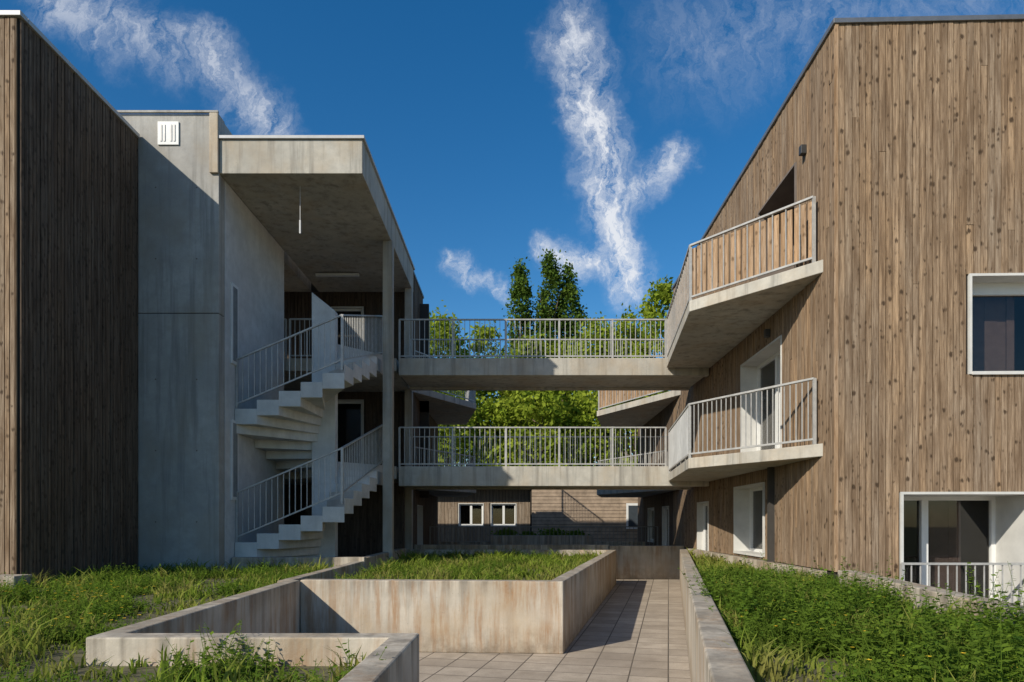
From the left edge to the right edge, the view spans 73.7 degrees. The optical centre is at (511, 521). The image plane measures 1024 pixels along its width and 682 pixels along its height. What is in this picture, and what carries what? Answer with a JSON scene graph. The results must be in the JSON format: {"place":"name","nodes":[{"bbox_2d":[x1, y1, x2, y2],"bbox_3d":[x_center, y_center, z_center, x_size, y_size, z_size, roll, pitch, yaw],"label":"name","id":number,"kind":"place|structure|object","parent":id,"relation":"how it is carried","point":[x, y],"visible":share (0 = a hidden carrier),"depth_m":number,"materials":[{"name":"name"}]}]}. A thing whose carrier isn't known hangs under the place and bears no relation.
{"place":"outdoors","nodes":[
{"label":"outdoors","id":0,"kind":"place"},
{"bbox_2d":[0,10,139,137],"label":"roof coping","id":1,"kind":"object","parent":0,"point":[19,14],"visible":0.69,"depth_m":10.33,"materials":[{"name":"grey metal"}]},
{"bbox_2d":[18,18,124,573],"bbox_3d":[-6.957,-2.690,10.940,0.247,8.580,2.960,0,0,0],"label":"wall backing","id":2,"kind":"object","parent":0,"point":[18,296],"depth_m":9.46,"materials":[{"name":"brown wood"}]},
{"bbox_2d":[0,557,418,681],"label":"concrete planter","id":3,"kind":"object","parent":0,"point":[272,611],"visible":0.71,"depth_m":4.29,"materials":[{"name":"grey concrete"}]},
{"bbox_2d":[235,293,382,556],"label":"concrete staircase","id":4,"kind":"structure","parent":0,"point":[292,431],"depth_m":14.02,"materials":[{"name":"grey concrete"}]},
{"bbox_2d":[300,548,615,653],"bbox_3d":[-0.136,1.143,13.130,5.647,0.915,9.739,0,0,0],"label":"concrete planter","id":5,"kind":"object","parent":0,"point":[544,616],"visible":0.81,"depth_m":8.37,"materials":[{"name":"beige concrete"}]},
{"bbox_2d":[334,548,601,579],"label":"grass","id":6,"kind":"structure","parent":5,"relation":"in","point":[547,568],"depth_m":12.05,"materials":[{"name":"green plant"}]},
{"bbox_2d":[0,0,1023,465],"label":"sky","id":7,"kind":"structure","parent":0,"point":[611,135],"materials":[{"name":"blue"}]},
{"bbox_2d":[414,545,683,578],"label":"wall","id":8,"kind":"structure","parent":0,"point":[647,562],"depth_m":19.00,"materials":[{"name":"concrete"}]},
{"bbox_2d":[419,579,690,681],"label":"paving","id":9,"kind":"structure","parent":0,"point":[632,630],"depth_m":8.24,"materials":[{"name":"grey tile"}]},
{"bbox_2d":[438,535,644,549],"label":"wall","id":10,"kind":"structure","parent":9,"relation":"on","point":[541,539],"depth_m":24.00,"materials":[{"name":"concrete"}]},
{"bbox_2d":[488,527,517,535],"bbox_3d":[-0.255,0.486,24.611,1.084,0.579,0.804,0,0,33],"label":"shrub","id":11,"kind":"object","parent":10,"relation":"on","point":[508,531],"visible":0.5,"depth_m":24.50,"materials":[{"name":"green plant"}]},
{"bbox_2d":[519,531,538,534],"bbox_3d":[0.569,0.501,24.613,0.906,0.506,0.527,0,0,0],"label":"shrub","id":12,"kind":"object","parent":10,"relation":"on","point":[529,533],"visible":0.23,"depth_m":24.52,"materials":[{"name":"green plant"}]},
{"bbox_2d":[537,527,571,534],"bbox_3d":[1.510,0.455,24.620,1.309,0.713,0.759,0,0,0],"label":"shrub","id":13,"kind":"object","parent":10,"relation":"on","point":[552,531],"visible":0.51,"depth_m":24.50,"materials":[{"name":"green plant"}]},
{"bbox_2d":[564,529,589,534],"bbox_3d":[2.346,0.500,24.640,1.011,0.566,0.709,0,0,0],"label":"shrub","id":14,"kind":"object","parent":10,"relation":"on","point":[577,532],"visible":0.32,"depth_m":24.51,"materials":[{"name":"green plant"}]},
{"bbox_2d":[429,526,657,545],"bbox_3d":[1.050,0.664,22.500,7.542,1.038,0.050,0,0,0],"label":"metal railing","id":15,"kind":"object","parent":9,"relation":"on","point":[580,526],"visible":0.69,"depth_m":22.48,"materials":[{"name":"grey metal"}]},
{"bbox_2d":[530,490,636,531],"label":"wall","id":16,"kind":"structure","parent":9,"relation":"on","point":[531,510],"depth_m":29.46,"materials":[{"name":"brown wood"}]},
{"bbox_2d":[532,490,637,541],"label":"horizontal cladding","id":17,"kind":"structure","parent":16,"relation":"attached to","point":[598,536],"depth_m":29.31,"materials":[{"name":"brown wood"}]},
{"bbox_2d":[626,503,637,528],"bbox_3d":[5.250,-0.250,29.255,0.700,1.100,0.070,0,0,0],"label":"window frame","id":18,"kind":"object","parent":17,"relation":"attached to","point":[631,504],"visible":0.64,"depth_m":29.22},
{"bbox_2d":[628,506,637,525],"bbox_3d":[5.250,-0.250,29.207,0.540,0.900,0.015,0,0,0],"label":"window pane","id":19,"kind":"object","parent":18,"relation":"in","point":[632,515],"visible":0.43,"depth_m":29.20,"materials":[{"name":"grey glass"}]},
{"bbox_2d":[680,549,754,681],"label":"parapet concrete","id":20,"kind":"object","parent":9,"relation":"on","point":[710,658],"visible":0.91,"depth_m":4.78,"materials":[{"name":"grey concrete"}]},
{"bbox_2d":[674,506,837,580],"bbox_3d":[4.839,-2.690,15.046,0.247,8.580,10.904,0,0,2],"label":"wall backing","id":21,"kind":"object","parent":9,"relation":"on","point":[829,571],"depth_m":12.84,"materials":[{"name":"grey concrete"}]},
{"bbox_2d":[697,335,781,556],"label":"window reveals","id":22,"kind":"structure","parent":21,"relation":"attached to","point":[741,494],"depth_m":13.82,"materials":[{"name":"white paint"}]},
{"bbox_2d":[703,351,779,551],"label":"window frames","id":23,"kind":"structure","parent":22,"relation":"in","point":[776,357],"depth_m":13.76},
{"bbox_2d":[666,196,815,362],"bbox_3d":[3.793,-4.296,13.113,1.409,1.078,6.018,0,0,0],"label":"balcony railing","id":24,"kind":"object","parent":21,"relation":"attached to","point":[687,262],"visible":1,"depth_m":11.55,"materials":[{"name":"grey metal"}]},
{"bbox_2d":[672,201,811,340],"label":"balcony timber slats","id":25,"kind":"object","parent":24,"relation":"attached to","point":[776,242],"visible":0.64,"depth_m":10.96,"materials":[{"name":"brown wood"}]},
{"bbox_2d":[668,377,816,476],"bbox_3d":[3.617,-1.606,13.054,1.021,1.077,6.065,0,0,-7],"label":"balcony railing","id":26,"kind":"object","parent":21,"relation":"attached to","point":[813,439],"visible":0.91,"depth_m":11.12,"materials":[{"name":"grey metal"}]},
{"bbox_2d":[669,408,687,467],"bbox_3d":[3.463,-1.670,14.230,0.018,0.860,3.654,0,0,7],"label":"balustrade panel","id":27,"kind":"object","parent":26,"relation":"on","point":[678,441],"visible":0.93,"depth_m":13.90,"materials":[{"name":"white paint"}]},
{"bbox_2d":[673,27,833,570],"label":"timber cladding","id":28,"kind":"structure","parent":21,"relation":"attached to","point":[801,322],"depth_m":11.09,"materials":[{"name":"brown wood"}]},
{"bbox_2d":[668,443,822,480],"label":"balcony slab","id":29,"kind":"structure","parent":28,"relation":"attached to","point":[711,468],"depth_m":11.62,"materials":[{"name":"grey concrete"}]},
{"bbox_2d":[764,144,806,337],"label":"wall lamps","id":30,"kind":"object","parent":28,"relation":"attached to","point":[802,149],"depth_m":10.59,"materials":[{"name":"black metal"}]},
{"bbox_2d":[758,162,796,278],"bbox_3d":[4.944,-4.810,11.880,0.810,1.960,1.840,0,0,0],"label":"recess lining","id":31,"kind":"object","parent":21,"relation":"attached to","point":[783,194],"visible":0.19,"depth_m":12.34,"materials":[{"name":"brown wood"}]},
{"bbox_2d":[834,24,838,571],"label":"corner trim","id":32,"kind":"structure","parent":21,"relation":"attached to","point":[836,297],"depth_m":9.56,"materials":[{"name":"brown wood"}]},
{"bbox_2d":[767,304,1023,597],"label":"room interior","id":33,"kind":"object","parent":21,"relation":"attached to","point":[974,531],"visible":0.06,"depth_m":11.86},
{"bbox_2d":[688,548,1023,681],"bbox_3d":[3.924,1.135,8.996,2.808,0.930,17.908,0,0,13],"label":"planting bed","id":34,"kind":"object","parent":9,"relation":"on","point":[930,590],"visible":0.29,"depth_m":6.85,"materials":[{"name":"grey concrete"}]},
{"bbox_2d":[678,552,1023,681],"bbox_3d":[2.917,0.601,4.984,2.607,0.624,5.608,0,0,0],"label":"weeds","id":35,"kind":"object","parent":34,"relation":"on","point":[989,653],"visible":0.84,"depth_m":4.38,"materials":[{"name":"green plant"}]},
{"bbox_2d":[878,152,967,373],"bbox_3d":[8.791,-2.690,9.606,8.428,8.580,0.247,0,0,2],"label":"wall backing","id":36,"kind":"object","parent":9,"relation":"on","point":[966,323],"depth_m":9.55,"materials":[{"name":"brown wood"}]},
{"bbox_2d":[839,20,1023,579],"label":"timber cladding","id":37,"kind":"structure","parent":36,"relation":"attached to","point":[931,201],"depth_m":9.54,"materials":[{"name":"brown wood"}]},
{"bbox_2d":[899,273,1023,604],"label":"window reveals","id":38,"kind":"structure","parent":36,"relation":"attached to","point":[1009,527],"depth_m":9.82,"materials":[{"name":"white paint"}]},
{"bbox_2d":[904,283,1023,598],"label":"window frames","id":39,"kind":"structure","parent":38,"relation":"in","point":[997,289],"depth_m":10.34,"materials":[{"name":"white metal"}]},
{"bbox_2d":[928,296,1013,591],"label":"curtains","id":40,"kind":"object","parent":36,"relation":"attached to","point":[992,333],"visible":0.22,"depth_m":10.05,"materials":[{"name":"grey fabric"}]},
{"bbox_2d":[900,562,1023,604],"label":"terrace railing","id":41,"kind":"object","parent":9,"relation":"on","point":[902,565],"visible":0.44,"depth_m":9.45,"materials":[{"name":"grey metal"}]},
{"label":"wall backing","id":42,"kind":"object","parent":9,"relation":"on","visible":0},
{"bbox_2d":[598,391,661,410],"bbox_3d":[3.652,-4.276,22.656,0.983,1.078,6.552,0,0,-12],"label":"balcony railing","id":43,"kind":"object","parent":42,"relation":"attached to","point":[623,398],"visible":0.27,"depth_m":22.13,"materials":[{"name":"grey metal"}]},
{"bbox_2d":[598,450,679,465],"bbox_3d":[3.652,-1.576,22.656,0.983,1.077,6.552,0,0,-12],"label":"balcony railing","id":44,"kind":"object","parent":42,"relation":"attached to","point":[642,458],"visible":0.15,"depth_m":21.20,"materials":[{"name":"grey metal"}]},
{"bbox_2d":[638,402,673,545],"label":"timber cladding","id":45,"kind":"structure","parent":42,"relation":"attached to","point":[662,418],"depth_m":23.14,"materials":[{"name":"brown wood"}]},
{"bbox_2d":[597,490,674,496],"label":"balcony slab","id":46,"kind":"structure","parent":45,"relation":"attached to","point":[623,493],"depth_m":22.63,"materials":[{"name":"grey concrete"}]},
{"bbox_2d":[597,391,680,426],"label":"balcony slab","id":47,"kind":"structure","parent":45,"relation":"attached to","point":[640,412],"depth_m":22.65,"materials":[{"name":"grey concrete"}]},
{"bbox_2d":[599,391,655,409],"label":"balcony timber slats","id":48,"kind":"object","parent":47,"relation":"on","point":[608,398],"visible":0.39,"depth_m":22.61,"materials":[{"name":"brown wood"}]},
{"bbox_2d":[647,506,668,545],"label":"window reveals","id":49,"kind":"structure","parent":42,"relation":"attached to","point":[663,525],"depth_m":22.09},
{"bbox_2d":[650,507,667,545],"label":"window frames","id":50,"kind":"structure","parent":49,"relation":"in","point":[666,525],"depth_m":22.02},
{"bbox_2d":[667,260,822,367],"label":"balcony slab","id":51,"kind":"structure","parent":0,"point":[714,328],"depth_m":12.01,"materials":[{"name":"grey concrete"}]},
{"bbox_2d":[761,400,774,449],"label":"walls","id":52,"kind":"structure","parent":0,"point":[764,421],"depth_m":20.30,"materials":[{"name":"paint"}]},
{"bbox_2d":[754,490,761,548],"bbox_3d":[6.519,-0.800,14.798,0.295,5.960,8.504,0,0,0],"label":"room interior","id":53,"kind":"object","parent":52,"relation":"attached to","point":[758,519],"depth_m":17.84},
{"bbox_2d":[671,14,1023,289],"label":"roof coping","id":54,"kind":"object","parent":52,"relation":"on","point":[929,19],"visible":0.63,"depth_m":9.54,"materials":[{"name":"grey metal"}]},
{"bbox_2d":[687,547,1023,681],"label":"grass","id":55,"kind":"structure","parent":0,"point":[760,662],"depth_m":4.27,"materials":[{"name":"green plant"}]},
{"bbox_2d":[4,574,1017,678],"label":"wildflowers","id":56,"kind":"object","parent":55,"relation":"on","point":[716,582],"visible":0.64,"depth_m":5.34,"materials":[{"name":"green plant"}]},
{"bbox_2d":[761,296,1023,399],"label":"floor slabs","id":57,"kind":"structure","parent":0,"point":[768,375],"depth_m":16.90,"materials":[{"name":"grey concrete"}]},
{"bbox_3d":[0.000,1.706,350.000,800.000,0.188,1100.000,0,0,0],"label":"ground","id":58,"kind":"structure","parent":0,"visible":0},
{"bbox_2d":[0,556,386,681],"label":"grass","id":59,"kind":"structure","parent":58,"relation":"on","point":[37,645],"depth_m":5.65,"materials":[{"name":"green plant"}]},
{"bbox_2d":[117,110,475,570],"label":"concrete stair tower","id":60,"kind":"structure","parent":58,"relation":"on","point":[247,244],"depth_m":12.98,"materials":[{"name":"grey concrete"}]},
{"bbox_2d":[231,282,237,499],"bbox_3d":[-5.324,-2.485,13.100,0.028,4.130,0.300,0,0,0],"label":"slot window frame","id":61,"kind":"structure","parent":60,"relation":"in","point":[232,284],"depth_m":12.97,"materials":[{"name":"grey metal"}]},
{"bbox_2d":[233,286,237,496],"bbox_3d":[-5.307,-2.485,13.100,0.004,4.010,0.200,0,0,0],"label":"slot window glass","id":62,"kind":"structure","parent":60,"relation":"in","point":[235,292],"depth_m":13.10,"materials":[{"name":"glass"}]},
{"bbox_2d":[333,309,361,463],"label":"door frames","id":63,"kind":"structure","parent":60,"relation":"in","point":[337,310],"depth_m":18.95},
{"bbox_2d":[399,319,708,390],"bbox_3d":[1.010,-4.160,17.160,7.422,1.360,1.920,0,0,0],"label":"concrete footbridge","id":64,"kind":"object","parent":60,"relation":"attached to","point":[612,373],"visible":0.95,"depth_m":16.26,"materials":[{"name":"grey concrete"}]},
{"bbox_2d":[399,427,708,489],"bbox_3d":[1.010,-1.560,17.160,7.422,1.420,1.920,0,0,0],"label":"concrete footbridge","id":65,"kind":"object","parent":60,"relation":"attached to","point":[545,477],"visible":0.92,"depth_m":16.20,"materials":[{"name":"grey concrete"}]},
{"bbox_2d":[429,300,473,465],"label":"tree","id":66,"kind":"object","parent":58,"relation":"on","point":[441,333],"visible":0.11,"depth_m":43.20,"materials":[{"name":"green plant"}]},
{"bbox_2d":[435,391,496,465],"bbox_3d":[-3.662,-3.348,37.654,5.275,10.253,6.552,0,0,17],"label":"tree","id":67,"kind":"object","parent":58,"relation":"on","point":[468,442],"visible":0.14,"depth_m":36.95,"materials":[{"name":"green plant"}]},
{"bbox_2d":[444,490,490,541],"bbox_3d":[-2.350,0.025,30.127,6.300,3.150,0.247,0,0,0],"label":"wall backing","id":68,"kind":"object","parent":58,"relation":"on","point":[489,516],"depth_m":30.00,"materials":[{"name":"brown wood"}]},
{"bbox_2d":[438,490,529,544],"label":"timber cladding","id":69,"kind":"structure","parent":68,"relation":"attached to","point":[521,498],"depth_m":29.98,"materials":[{"name":"brown wood"}]},
{"bbox_2d":[458,503,516,525],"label":"window reveals","id":70,"kind":"structure","parent":68,"relation":"attached to","point":[483,514],"depth_m":29.95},
{"bbox_2d":[459,504,514,524],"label":"window frames","id":71,"kind":"structure","parent":70,"relation":"in","point":[503,514],"depth_m":30.05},
{"bbox_2d":[461,505,513,523],"bbox_3d":[-0.780,-0.315,31.650,5.160,2.210,0.100,0,0,0],"label":"room interior","id":72,"kind":"object","parent":68,"relation":"attached to","point":[477,514],"visible":0.14,"depth_m":31.60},
{"bbox_2d":[456,392,528,465],"bbox_3d":[-0.975,-2.733,38.395,5.756,8.898,6.066,0,0,29],"label":"tree","id":73,"kind":"object","parent":58,"relation":"on","point":[498,412],"visible":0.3,"depth_m":37.66,"materials":[{"name":"green plant"}]},
{"bbox_2d":[456,321,538,462],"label":"tree","id":74,"kind":"object","parent":58,"relation":"on","point":[486,332],"visible":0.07,"depth_m":46.34,"materials":[{"name":"green plant"}]},
{"bbox_2d":[502,256,535,415],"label":"poplar tree","id":75,"kind":"object","parent":58,"relation":"on","point":[521,291],"visible":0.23,"depth_m":49.67,"materials":[{"name":"green plant"}]},
{"bbox_2d":[492,327,563,462],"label":"tree","id":76,"kind":"object","parent":58,"relation":"on","point":[531,347],"visible":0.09,"depth_m":45.27,"materials":[{"name":"green plant"}]},
{"bbox_2d":[490,391,596,465],"bbox_3d":[1.455,-3.505,37.620,6.064,10.411,5.592,0,0,-25],"label":"tree","id":77,"kind":"object","parent":58,"relation":"on","point":[541,408],"visible":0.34,"depth_m":36.70,"materials":[{"name":"green plant"}]},
{"bbox_2d":[528,248,571,352],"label":"poplar tree","id":78,"kind":"object","parent":58,"relation":"on","point":[549,271],"visible":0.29,"depth_m":49.63,"materials":[{"name":"green plant"}]},
{"bbox_2d":[528,330,589,460],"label":"tree","id":79,"kind":"object","parent":58,"relation":"on","point":[561,351],"visible":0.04,"depth_m":46.29,"materials":[{"name":"green plant"}]},
{"bbox_2d":[550,251,588,435],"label":"poplar tree","id":80,"kind":"object","parent":58,"relation":"on","point":[571,295],"visible":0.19,"depth_m":50.01,"materials":[{"name":"green plant"}]},
{"bbox_2d":[535,391,637,465],"bbox_3d":[4.321,-2.843,38.859,6.748,9.401,5.163,0,0,0],"label":"tree","id":81,"kind":"object","parent":58,"relation":"on","point":[583,410],"visible":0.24,"depth_m":37.84,"materials":[{"name":"green plant"}]},
{"bbox_2d":[552,311,636,465],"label":"tree","id":82,"kind":"object","parent":58,"relation":"on","point":[593,341],"visible":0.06,"depth_m":43.00,"materials":[{"name":"green plant"}]},
{"bbox_2d":[596,303,659,461],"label":"tree","id":83,"kind":"object","parent":58,"relation":"on","point":[630,315],"visible":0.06,"depth_m":44.01,"materials":[{"name":"green plant"}]},
{"bbox_2d":[589,352,668,465],"bbox_3d":[6.843,-3.781,37.966,5.954,11.328,5.192,0,0,32],"label":"tree","id":84,"kind":"object","parent":58,"relation":"on","point":[627,430],"visible":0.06,"depth_m":37.91,"materials":[{"name":"green plant"}]},
{"bbox_2d":[627,277,673,459],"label":"tree","id":85,"kind":"object","parent":58,"relation":"on","point":[663,293],"visible":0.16,"depth_m":41.35,"materials":[{"name":"green plant"}]},
{"bbox_3d":[-10.480,-2.690,15.780,7.040,8.580,12.440,0,0,0],"label":"roof","id":86,"kind":"object","parent":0,"visible":0},
{"bbox_2d":[0,17,17,573],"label":"timber cladding","id":87,"kind":"structure","parent":86,"relation":"attached to","point":[8,295],"depth_m":9.43,"materials":[{"name":"brown wood"}]},
{"bbox_2d":[19,19,137,581],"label":"timber cladding","id":88,"kind":"structure","parent":86,"relation":"attached to","point":[78,324],"depth_m":10.61,"materials":[{"name":"brown wood"}]}
]}

